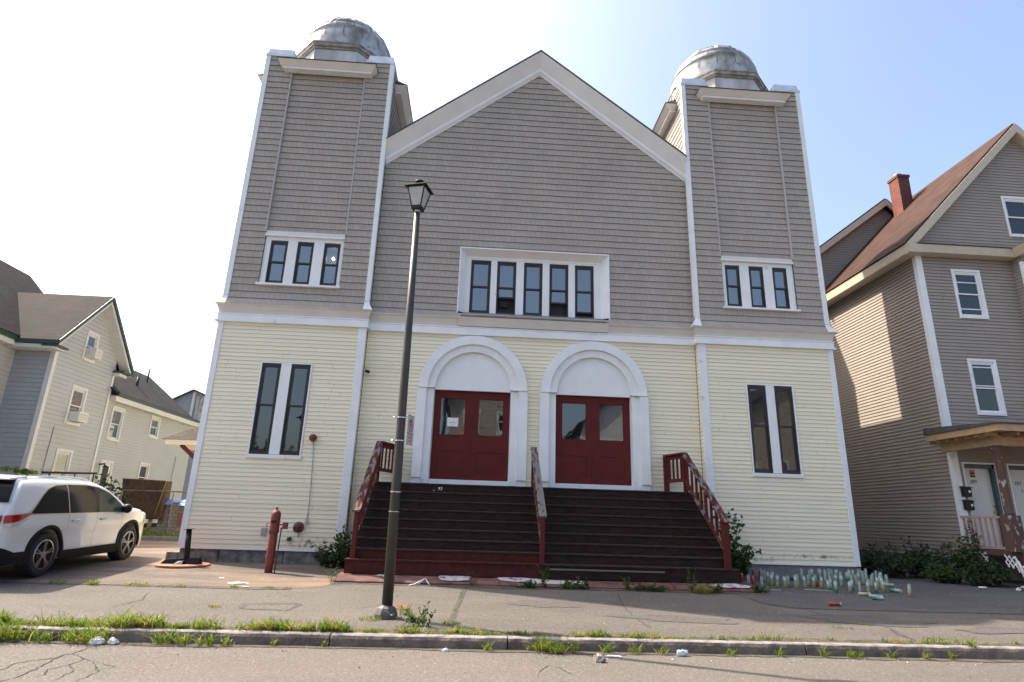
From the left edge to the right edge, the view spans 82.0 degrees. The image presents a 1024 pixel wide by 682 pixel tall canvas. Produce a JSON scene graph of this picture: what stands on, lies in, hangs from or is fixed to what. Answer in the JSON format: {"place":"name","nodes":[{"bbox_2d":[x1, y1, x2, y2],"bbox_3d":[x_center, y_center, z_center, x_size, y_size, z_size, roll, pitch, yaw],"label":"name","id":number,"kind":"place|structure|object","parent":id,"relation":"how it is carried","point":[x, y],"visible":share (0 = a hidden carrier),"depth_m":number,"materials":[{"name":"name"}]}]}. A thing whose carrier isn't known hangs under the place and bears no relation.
{"place":"outdoors","nodes":[
{"label":"outdoors","id":0,"kind":"place"},
{"bbox_2d":[142,527,178,536],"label":"lawn","id":1,"kind":"structure","parent":0,"point":[154,530],"depth_m":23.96,"materials":[{"name":"plant"}]},
{"bbox_2d":[41,471,96,481],"bbox_3d":[-15.253,5.495,20.035,0.070,2.175,2.417,1,-17,3],"label":"metal railing","id":2,"kind":"object","parent":1,"relation":"on","point":[50,472],"visible":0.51,"depth_m":20.22,"materials":[{"name":"black"}]},
{"bbox_2d":[94,469,132,504],"bbox_3d":[-14.985,5.766,21.205,2.348,2.250,1.934,11,-19,-29],"label":"shrub","id":3,"kind":"object","parent":1,"relation":"on","point":[112,487],"visible":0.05,"depth_m":21.25,"materials":[{"name":"green plant"}]},
{"bbox_2d":[121,478,171,533],"bbox_3d":[-13.517,6.067,21.475,1.676,2.006,0.437,3,-17,-3],"label":"upturned panel","id":4,"kind":"object","parent":1,"relation":"on","point":[151,505],"visible":0.74,"depth_m":21.49,"materials":[{"name":"brown wood"}]},
{"bbox_2d":[120,490,186,533],"bbox_3d":[-10.698,6.207,20.960,6.500,1.612,0.044,3,-17,-3],"label":"pipe fence","id":5,"kind":"object","parent":1,"relation":"on","point":[158,491],"visible":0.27,"depth_m":21.02,"materials":[{"name":"metal"}]},
{"bbox_2d":[154,499,185,534],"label":"brick stack","id":6,"kind":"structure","parent":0,"point":[176,517],"depth_m":21.43,"materials":[{"name":"brick"}]},
{"bbox_2d":[0,540,343,587],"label":"driveway","id":7,"kind":"structure","parent":0,"point":[141,560],"depth_m":11.49,"materials":[{"name":"concrete"}]},
{"bbox_2d":[0,474,145,576],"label":"parked suv","id":8,"kind":"object","parent":7,"relation":"on","point":[46,522],"visible":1,"depth_m":10.97,"materials":[{"name":"white metal"}]},
{"bbox_2d":[141,536,178,540],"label":"lawn kerb","id":9,"kind":"structure","parent":7,"relation":"on","point":[157,538],"depth_m":19.45,"materials":[{"name":"concrete"}]},
{"bbox_2d":[165,551,178,558],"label":"stone block","id":10,"kind":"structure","parent":7,"relation":"on","point":[172,555],"depth_m":13.35,"materials":[{"name":"stone"}]},
{"bbox_2d":[154,529,210,567],"bbox_3d":[-6.996,4.426,12.639,1.060,0.766,1.060,3,-17,-3],"label":"post stand","id":11,"kind":"object","parent":7,"relation":"on","point":[186,561],"visible":1,"depth_m":12.47,"materials":[{"name":"orange paint"}]},
{"bbox_2d":[264,507,288,572],"bbox_3d":[-4.865,4.092,12.091,0.446,1.310,0.204,3,-17,-3],"label":"indicator post","id":12,"kind":"object","parent":7,"relation":"on","point":[274,523],"visible":0.97,"depth_m":12.04,"materials":[{"name":"red metal"}]},
{"bbox_2d":[310,550,347,568],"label":"shrub","id":13,"kind":"object","parent":7,"relation":"on","point":[327,561],"visible":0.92,"depth_m":12.94,"materials":[{"name":"green plant"}]},
{"bbox_2d":[310,524,351,565],"bbox_3d":[-3.814,4.610,13.214,1.234,0.961,0.729,17,-23,-42],"label":"sapling","id":14,"kind":"object","parent":7,"relation":"on","point":[339,546],"visible":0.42,"depth_m":13.10,"materials":[{"name":"green plant"}]},
{"bbox_2d":[0,582,1023,645],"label":"sidewalk","id":15,"kind":"structure","parent":0,"point":[490,606],"depth_m":8.98,"materials":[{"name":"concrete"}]},
{"bbox_2d":[0,582,289,589],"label":"curb","id":16,"kind":"structure","parent":15,"relation":"on","point":[154,586],"depth_m":10.01,"materials":[{"name":"grey concrete"}]},
{"bbox_2d":[393,604,409,609],"bbox_3d":[-1.730,4.075,9.023,0.360,0.024,0.340,3,-17,-3],"label":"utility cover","id":17,"kind":"object","parent":15,"relation":"on","point":[403,605],"visible":0.36,"depth_m":9.09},
{"bbox_2d":[374,179,433,619],"bbox_3d":[-1.714,0.557,9.293,0.400,7.035,0.400,-2,-17,12],"label":"street lamp","id":18,"kind":"object","parent":15,"relation":"on","point":[420,192],"visible":1,"depth_m":9.04,"materials":[{"name":"metal"}]},
{"bbox_2d":[391,414,414,445],"bbox_3d":[-1.641,1.370,9.114,0.402,0.460,0.181,17,-22,-42],"label":"parking sign","id":19,"kind":"object","parent":18,"relation":"attached to","point":[410,430],"visible":0.99,"depth_m":9.13,"materials":[{"name":"grey metal"}]},
{"bbox_2d":[387,601,435,626],"bbox_3d":[-1.346,3.652,7.880,0.670,0.335,0.258,3,-17,-3],"label":"weed","id":20,"kind":"object","parent":15,"relation":"on","point":[414,619],"visible":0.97,"depth_m":7.88,"materials":[{"name":"green plant"}]},
{"bbox_2d":[114,594,818,627],"bbox_3d":[-0.303,4.212,9.384,11.026,0.134,2.708,3,-17,-3],"label":"sidewalk crack","id":21,"kind":"object","parent":15,"relation":"on","point":[377,605],"visible":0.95,"depth_m":9.06,"materials":[{"name":"grey"}]},
{"bbox_2d":[0,579,1023,658],"bbox_3d":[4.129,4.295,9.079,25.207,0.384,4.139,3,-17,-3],"label":"kerb grass","id":22,"kind":"structure","parent":15,"relation":"on","point":[148,621],"depth_m":7.37,"materials":[{"name":"green plant"}]},
{"bbox_2d":[6,569,1018,681],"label":"grit","id":23,"kind":"object","parent":15,"relation":"on","point":[498,659],"visible":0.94,"depth_m":7.11,"materials":[{"name":"grey gravel"}]},
{"bbox_2d":[507,600,582,607],"bbox_3d":[0.531,4.295,9.613,1.247,0.030,0.595,3,-17,-3],"label":"asphalt stain","id":24,"kind":"object","parent":15,"relation":"on","point":[543,604],"visible":1,"depth_m":9.61,"materials":[{"name":"grey asphalt"}]},
{"bbox_2d":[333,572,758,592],"bbox_3d":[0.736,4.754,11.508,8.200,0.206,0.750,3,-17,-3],"label":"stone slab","id":25,"kind":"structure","parent":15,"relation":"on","point":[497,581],"depth_m":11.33,"materials":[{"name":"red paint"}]},
{"bbox_2d":[344,482,740,583],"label":"entrance stairs","id":26,"kind":"structure","parent":25,"relation":"on","point":[435,508],"depth_m":12.43,"materials":[{"name":"brown wood"}]},
{"bbox_2d":[350,441,394,557],"bbox_3d":[-3.064,3.404,12.994,0.330,2.474,2.450,0,-17,6],"label":"handrail","id":27,"kind":"object","parent":26,"relation":"on","point":[372,473],"visible":0.89,"depth_m":12.71,"materials":[{"name":"red paint"}]},
{"bbox_2d":[531,447,546,563],"bbox_3d":[0.557,3.466,12.820,0.155,2.474,1.681,3,-17,-5],"label":"handrail","id":28,"kind":"object","parent":26,"relation":"on","point":[537,485],"visible":1,"depth_m":12.53,"materials":[{"name":"red paint"}]},
{"bbox_2d":[663,452,731,568],"bbox_3d":[4.160,3.741,13.364,0.228,2.474,2.462,6,-17,-13],"label":"handrail","id":29,"kind":"object","parent":26,"relation":"on","point":[686,461],"visible":0.97,"depth_m":13.20,"materials":[{"name":"red paint"}]},
{"bbox_2d":[337,582,765,594],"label":"slab dirt","id":30,"kind":"structure","parent":15,"relation":"on","point":[475,586],"depth_m":11.08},
{"bbox_2d":[513,579,536,587],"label":"weed","id":31,"kind":"object","parent":30,"relation":"on","point":[527,583],"visible":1,"depth_m":11.06,"materials":[{"name":"green plant"}]},
{"bbox_2d":[536,565,549,587],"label":"weed","id":32,"kind":"object","parent":30,"relation":"on","point":[543,580],"visible":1,"depth_m":11.13,"materials":[{"name":"green plant"}]},
{"bbox_2d":[559,578,575,588],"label":"weed","id":33,"kind":"object","parent":30,"relation":"on","point":[566,584],"visible":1,"depth_m":11.11,"materials":[{"name":"green plant"}]},
{"bbox_2d":[568,576,590,589],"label":"weed","id":34,"kind":"object","parent":30,"relation":"on","point":[586,583],"visible":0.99,"depth_m":11.12,"materials":[{"name":"green plant"}]},
{"bbox_2d":[620,577,631,589],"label":"weed","id":35,"kind":"object","parent":30,"relation":"on","point":[628,587],"visible":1,"depth_m":11.21,"materials":[{"name":"green plant"}]},
{"bbox_2d":[631,581,655,591],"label":"weed","id":36,"kind":"object","parent":30,"relation":"on","point":[637,588],"visible":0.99,"depth_m":11.17,"materials":[{"name":"green plant"}]},
{"bbox_2d":[647,580,669,591],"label":"weed","id":37,"kind":"object","parent":30,"relation":"on","point":[660,588],"visible":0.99,"depth_m":11.17,"materials":[{"name":"green plant"}]},
{"bbox_2d":[686,567,697,592],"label":"weed","id":38,"kind":"object","parent":30,"relation":"on","point":[691,587],"visible":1,"depth_m":11.22,"materials":[{"name":"green plant"}]},
{"bbox_2d":[687,580,717,593],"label":"grass tuft","id":39,"kind":"object","parent":30,"relation":"on","point":[700,589],"visible":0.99,"depth_m":11.14,"materials":[{"name":"plant"}]},
{"bbox_2d":[702,581,723,592],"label":"weed","id":40,"kind":"object","parent":30,"relation":"on","point":[715,589],"visible":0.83,"depth_m":11.24,"materials":[{"name":"green plant"}]},
{"bbox_2d":[751,584,770,593],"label":"weed","id":41,"kind":"object","parent":30,"relation":"on","point":[761,590],"visible":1,"depth_m":11.39,"materials":[{"name":"green plant"}]},
{"bbox_2d":[238,580,1010,641],"bbox_3d":[5.887,4.868,11.111,20.553,0.283,6.239,6,-17,-13],"label":"tar seam","id":42,"kind":"object","parent":15,"relation":"on","point":[241,606],"visible":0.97,"depth_m":8.93,"materials":[{"name":"grey asphalt"}]},
{"bbox_2d":[610,614,738,623],"bbox_3d":[2.387,4.176,8.865,1.982,0.027,0.484,1,-17,4],"label":"asphalt stain","id":43,"kind":"object","parent":15,"relation":"on","point":[656,617],"visible":1,"depth_m":8.83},
{"bbox_2d":[797,615,935,626],"bbox_3d":[5.573,4.357,9.167,2.152,0.038,0.783,3,-17,-3],"label":"asphalt stain","id":44,"kind":"object","parent":15,"relation":"on","point":[879,620],"visible":1,"depth_m":9.20,"materials":[{"name":"grey asphalt"}]},
{"bbox_2d":[955,626,1023,633],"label":"asphalt stain","id":45,"kind":"object","parent":15,"relation":"on","point":[992,630],"visible":1,"depth_m":8.78,"materials":[{"name":"grey asphalt"}]},
{"bbox_2d":[0,642,1023,681],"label":"road","id":46,"kind":"structure","parent":0,"point":[133,663],"depth_m":6.51,"materials":[{"name":"grey asphalt"}]},
{"bbox_2d":[0,648,570,681],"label":"road crack","id":47,"kind":"object","parent":46,"relation":"on","point":[93,663],"visible":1,"depth_m":6.00,"materials":[{"name":"grey"}]},
{"bbox_2d":[0,625,1023,659],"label":"kerb","id":48,"kind":"structure","parent":46,"relation":"on","point":[350,639],"depth_m":7.42,"materials":[{"name":"concrete"}]},
{"bbox_2d":[0,640,1023,662],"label":"gutter dirt","id":49,"kind":"structure","parent":46,"relation":"on","point":[534,651],"depth_m":7.28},
{"bbox_2d":[89,636,104,644],"bbox_3d":[-4.921,3.557,6.973,0.169,0.107,0.109,3,-17,-3],"label":"plastic bag","id":50,"kind":"object","parent":49,"relation":"on","point":[99,640],"visible":0.98,"depth_m":6.94,"materials":[{"name":"plastic"}]},
{"bbox_2d":[107,637,119,644],"bbox_3d":[-4.748,3.579,7.003,0.120,0.093,0.078,-1,-17,8],"label":"plastic bag","id":51,"kind":"object","parent":49,"relation":"on","point":[112,641],"visible":0.99,"depth_m":6.99,"materials":[{"name":"plastic"}]},
{"bbox_2d":[593,653,603,662],"bbox_3d":[1.013,3.716,6.878,0.120,0.121,0.105,3,-17,-3],"label":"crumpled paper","id":52,"kind":"object","parent":46,"relation":"on","point":[598,657],"visible":0.91,"depth_m":6.85,"materials":[{"name":"paper"}]},
{"bbox_2d":[677,649,687,656],"bbox_3d":[2.120,3.877,7.317,0.155,0.100,0.064,3,-17,-3],"label":"foil packet","id":53,"kind":"object","parent":46,"relation":"on","point":[682,653],"visible":1,"depth_m":7.29},
{"bbox_2d":[0,0,1023,397],"label":"sky","id":54,"kind":"structure","parent":0,"point":[126,126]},
{"bbox_2d":[740,569,1023,613],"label":"driveway apron","id":55,"kind":"object","parent":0,"point":[1006,596],"visible":0.35,"depth_m":11.44,"materials":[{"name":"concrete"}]},
{"bbox_2d":[712,492,752,567],"bbox_3d":[5.061,4.508,13.673,1.008,1.918,1.390,3,-17,-3],"label":"sapling","id":56,"kind":"object","parent":55,"relation":"on","point":[734,544],"visible":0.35,"depth_m":13.62,"materials":[{"name":"green plant"}]},
{"bbox_2d":[731,542,761,576],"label":"shrub","id":57,"kind":"object","parent":55,"relation":"on","point":[744,562],"visible":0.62,"depth_m":13.36,"materials":[{"name":"green plant"}]},
{"bbox_2d":[828,602,841,605],"bbox_3d":[5.656,4.610,10.315,0.219,0.056,0.058,3,-17,-5],"label":"candle","id":58,"kind":"object","parent":55,"relation":"on","point":[834,604],"visible":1,"depth_m":10.29,"materials":[{"name":"red glass"}]},
{"bbox_2d":[859,542,880,563],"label":"bush","id":59,"kind":"object","parent":55,"relation":"on","point":[861,555],"visible":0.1,"depth_m":16.78,"materials":[{"name":"green plant"}]},
{"bbox_2d":[858,547,886,573],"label":"bush","id":60,"kind":"object","parent":55,"relation":"on","point":[864,559],"visible":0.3,"depth_m":15.38,"materials":[{"name":"green plant"}]},
{"bbox_2d":[861,541,926,577],"bbox_3d":[9.404,5.459,14.675,1.555,0.906,1.127,3,-17,-3],"label":"bush","id":61,"kind":"object","parent":55,"relation":"on","point":[895,570],"visible":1,"depth_m":14.60,"materials":[{"name":"green plant"}]},
{"bbox_2d":[887,536,935,577],"bbox_3d":[10.151,5.537,15.018,1.445,1.086,1.041,3,-17,-3],"label":"bush","id":62,"kind":"object","parent":55,"relation":"on","point":[920,567],"visible":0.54,"depth_m":14.87,"materials":[{"name":"green plant"}]},
{"bbox_2d":[920,542,964,578],"bbox_3d":[10.840,5.522,14.768,1.271,0.934,0.936,17,-22,-41],"label":"bush","id":63,"kind":"object","parent":55,"relation":"on","point":[944,560],"visible":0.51,"depth_m":14.61,"materials":[{"name":"green plant"}]},
{"bbox_2d":[918,560,969,583],"bbox_3d":[10.386,5.499,13.920,1.404,0.588,0.602,3,-17,-3],"label":"bush","id":64,"kind":"object","parent":55,"relation":"on","point":[949,573],"visible":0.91,"depth_m":13.84,"materials":[{"name":"green plant"}]},
{"bbox_2d":[943,520,990,575],"bbox_3d":[11.350,5.190,14.631,1.029,1.441,0.802,3,-17,-3],"label":"bush","id":65,"kind":"object","parent":55,"relation":"on","point":[974,556],"visible":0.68,"depth_m":14.57,"materials":[{"name":"green plant"}]},
{"bbox_2d":[955,567,1007,586],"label":"bush","id":66,"kind":"object","parent":55,"relation":"on","point":[978,580],"visible":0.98,"depth_m":13.44,"materials":[{"name":"green plant"}]},
{"bbox_2d":[965,557,1014,586],"bbox_3d":[11.126,5.365,13.670,0.882,0.676,0.837,-11,-21,36],"label":"bush","id":67,"kind":"object","parent":55,"relation":"on","point":[989,566],"visible":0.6,"depth_m":13.66,"materials":[{"name":"green plant"}]},
{"bbox_3d":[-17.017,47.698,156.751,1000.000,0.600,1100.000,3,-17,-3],"label":"ground","id":68,"kind":"structure","parent":0,"visible":0},
{"bbox_2d":[0,466,37,475],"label":"leafy branch","id":69,"kind":"object","parent":68,"relation":"on","point":[24,471],"visible":1,"depth_m":16.39,"materials":[{"name":"green plant"}]},
{"bbox_2d":[0,260,199,527],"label":"pale house","id":70,"kind":"structure","parent":68,"relation":"on","point":[51,376],"depth_m":21.91,"materials":[{"name":"grey plastic"}]},
{"bbox_2d":[50,448,73,475],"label":"window","id":71,"kind":"structure","parent":70,"relation":"in","point":[63,457],"depth_m":21.14,"materials":[{"name":"beige paint"}]},
{"bbox_2d":[63,384,88,426],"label":"window","id":72,"kind":"structure","parent":70,"relation":"in","point":[78,396],"depth_m":21.75,"materials":[{"name":"beige paint"}]},
{"bbox_2d":[67,411,88,422],"bbox_3d":[-15.750,2.760,21.340,0.438,0.350,0.530,3,-17,-3],"label":"air conditioner","id":73,"kind":"object","parent":70,"relation":"attached to","point":[77,416],"visible":1,"depth_m":21.13,"materials":[{"name":"grey"}]},
{"bbox_2d":[81,330,100,363],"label":"window","id":74,"kind":"structure","parent":70,"relation":"in","point":[92,339],"depth_m":22.26,"materials":[{"name":"beige paint"}]},
{"bbox_2d":[84,348,102,359],"bbox_3d":[-15.679,0.486,22.039,0.438,0.350,0.390,3,-17,-3],"label":"air conditioner","id":75,"kind":"object","parent":70,"relation":"attached to","point":[93,353],"visible":1,"depth_m":21.89,"materials":[{"name":"grey"}]},
{"bbox_2d":[96,459,113,488],"bbox_3d":[-16.227,5.898,23.196,0.090,2.350,0.840,3,-17,-3],"label":"side door","id":76,"kind":"structure","parent":70,"relation":"in","point":[110,464],"depth_m":23.44,"materials":[{"name":"beige paint"}]},
{"bbox_2d":[106,405,125,442],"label":"window","id":77,"kind":"structure","parent":70,"relation":"in","point":[113,434],"depth_m":24.20,"materials":[{"name":"beige paint"}]},
{"bbox_2d":[137,462,150,478],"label":"window","id":78,"kind":"structure","parent":70,"relation":"in","point":[143,472],"depth_m":26.38,"materials":[{"name":"beige paint"}]},
{"bbox_2d":[148,415,161,438],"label":"window","id":79,"kind":"structure","parent":70,"relation":"in","point":[155,422],"depth_m":27.07,"materials":[{"name":"beige paint"}]},
{"bbox_2d":[172,389,204,499],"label":"house","id":80,"kind":"structure","parent":68,"relation":"on","point":[190,402],"depth_m":35.74,"materials":[{"name":"grey wood"}]},
{"bbox_2d":[193,396,204,418],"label":"boarded window","id":81,"kind":"structure","parent":80,"relation":"in","point":[200,399],"depth_m":35.72,"materials":[{"name":"wood"}]},
{"bbox_2d":[162,17,860,578],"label":"church","id":82,"kind":"structure","parent":68,"relation":"on","point":[610,295],"depth_m":15.67,"materials":[{"name":"wood"}]},
{"bbox_2d":[249,363,281,453],"bbox_3d":[-6.024,1.692,14.597,0.465,2.230,0.524,3,-17,-3],"label":"window","id":83,"kind":"structure","parent":82,"relation":"in","point":[270,373],"depth_m":14.64,"materials":[{"name":"black glass"}]},
{"bbox_2d":[265,241,287,282],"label":"window","id":84,"kind":"structure","parent":82,"relation":"in","point":[274,244],"depth_m":15.59,"materials":[{"name":"brown metal"}]},
{"bbox_2d":[279,364,310,454],"bbox_3d":[-5.306,1.726,14.634,0.475,2.230,0.524,3,-17,-3],"label":"window","id":85,"kind":"structure","parent":82,"relation":"in","point":[300,373],"depth_m":14.69,"materials":[{"name":"black glass"}]},
{"bbox_2d":[292,242,313,283],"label":"window","id":86,"kind":"structure","parent":82,"relation":"in","point":[301,245],"depth_m":15.62,"materials":[{"name":"brown metal"}]},
{"bbox_2d":[320,244,340,285],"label":"window","id":87,"kind":"structure","parent":82,"relation":"in","point":[328,247],"depth_m":15.64,"materials":[{"name":"brown metal"}]},
{"bbox_2d":[429,390,473,479],"bbox_3d":[-1.520,2.407,15.007,0.991,2.215,0.420,3,-17,-3],"label":"door","id":88,"kind":"structure","parent":82,"relation":"in","point":[452,419],"depth_m":14.80,"materials":[{"name":"red paint"}]},
{"bbox_2d":[469,260,490,312],"bbox_3d":[-0.870,-1.482,16.136,0.550,1.540,0.084,3,-17,-3],"label":"window","id":89,"kind":"structure","parent":82,"relation":"in","point":[473,262],"depth_m":16.11,"materials":[{"name":"brown metal"}]},
{"bbox_2d":[470,392,509,480],"bbox_3d":[-0.568,2.452,15.058,0.961,2.215,0.416,3,-17,-3],"label":"door","id":90,"kind":"structure","parent":82,"relation":"in","point":[490,423],"depth_m":14.85,"materials":[{"name":"red paint"}]},
{"bbox_2d":[495,261,516,314],"bbox_3d":[-0.174,-1.394,16.359,0.530,1.540,0.474,3,-17,-3],"label":"window","id":91,"kind":"structure","parent":82,"relation":"in","point":[502,304],"depth_m":16.15,"materials":[{"name":"brown metal"}]},
{"bbox_2d":[523,263,542,315],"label":"window","id":92,"kind":"structure","parent":82,"relation":"in","point":[526,265],"depth_m":16.20,"materials":[{"name":"brown metal"}]},
{"bbox_2d":[549,264,567,316],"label":"window","id":93,"kind":"structure","parent":82,"relation":"in","point":[553,266],"depth_m":16.23,"materials":[{"name":"brown metal"}]},
{"bbox_2d":[555,395,593,483],"bbox_3d":[1.582,2.553,15.167,0.991,2.215,0.420,3,-17,-3],"label":"door","id":94,"kind":"structure","parent":82,"relation":"in","point":[574,455],"depth_m":14.96,"materials":[{"name":"red paint"}]},
{"bbox_2d":[575,266,593,317],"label":"window","id":95,"kind":"structure","parent":82,"relation":"in","point":[577,268],"depth_m":16.27,"materials":[{"name":"brown metal"}]},
{"bbox_2d":[594,397,631,485],"bbox_3d":[2.534,2.598,15.219,0.961,2.215,0.416,3,-17,-3],"label":"door","id":96,"kind":"structure","parent":82,"relation":"in","point":[612,456],"depth_m":15.00,"materials":[{"name":"red paint"}]},
{"bbox_2d":[725,265,741,306],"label":"window","id":97,"kind":"structure","parent":82,"relation":"in","point":[736,286],"depth_m":16.25,"materials":[{"name":"black glass"}]},
{"bbox_2d":[748,267,765,307],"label":"window","id":98,"kind":"structure","parent":82,"relation":"in","point":[758,271],"depth_m":16.30,"materials":[{"name":"brown metal"}]},
{"bbox_2d":[747,385,772,472],"bbox_3d":[6.295,2.288,15.229,0.485,2.230,0.524,3,-17,-3],"label":"window","id":99,"kind":"structure","parent":82,"relation":"in","point":[761,444],"depth_m":15.26,"materials":[{"name":"black glass"}]},
{"bbox_2d":[772,268,789,308],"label":"window","id":100,"kind":"structure","parent":82,"relation":"in","point":[782,277],"depth_m":16.34,"materials":[{"name":"brown metal"}]},
{"bbox_2d":[774,386,800,473],"bbox_3d":[7.001,2.321,15.266,0.480,2.230,0.524,3,-17,-3],"label":"window","id":101,"kind":"structure","parent":82,"relation":"in","point":[788,443],"depth_m":15.28,"materials":[{"name":"black glass"}]},
{"bbox_2d":[819,123,1023,580],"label":"brown house","id":102,"kind":"structure","parent":68,"relation":"on","point":[924,289],"depth_m":17.40,"materials":[{"name":"plastic"}]},
{"bbox_2d":[959,486,972,496],"bbox_3d":[11.891,3.933,15.394,0.260,0.270,0.140,3,-17,-3],"label":"mailbox","id":103,"kind":"object","parent":102,"relation":"attached to","point":[966,491],"visible":1,"depth_m":15.36,"materials":[{"name":"black metal"}]},
{"bbox_2d":[962,500,974,509],"bbox_3d":[11.880,4.259,15.297,0.260,0.270,0.140,3,-17,-3],"label":"mailbox","id":104,"kind":"object","parent":102,"relation":"attached to","point":[968,504],"visible":1,"depth_m":15.27,"materials":[{"name":"black metal"}]},
{"bbox_2d":[950,269,989,319],"bbox_3d":[13.307,-1.302,17.363,0.880,1.530,0.555,3,-17,-3],"label":"window","id":105,"kind":"structure","parent":102,"relation":"in","point":[968,288],"depth_m":17.33,"materials":[{"name":"white glass"}]},
{"bbox_2d":[964,464,1004,548],"bbox_3d":[12.407,4.343,15.505,0.860,2.140,0.200,3,-17,-3],"label":"door","id":106,"kind":"structure","parent":102,"relation":"in","point":[982,477],"depth_m":15.58,"materials":[{"name":"white metal"}]},
{"bbox_2d":[966,358,1006,415],"bbox_3d":[13.164,1.343,16.571,0.840,1.600,0.555,3,-17,-3],"label":"window","id":107,"kind":"structure","parent":102,"relation":"in","point":[984,375],"depth_m":16.54,"materials":[{"name":"white glass"}]},
{"bbox_2d":[966,550,1023,576],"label":"lattice panel","id":108,"kind":"object","parent":102,"relation":"attached to","point":[1021,567],"visible":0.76,"depth_m":13.58,"materials":[{"name":"white wood"}]},
{"bbox_2d":[1000,196,1023,237],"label":"window","id":109,"kind":"structure","parent":102,"relation":"in","point":[1019,201],"depth_m":18.16,"materials":[{"name":"white glass"}]},
{"bbox_2d":[1008,465,1023,528],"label":"door","id":110,"kind":"structure","parent":102,"relation":"in","point":[1016,472],"depth_m":15.73,"materials":[{"name":"white metal"}]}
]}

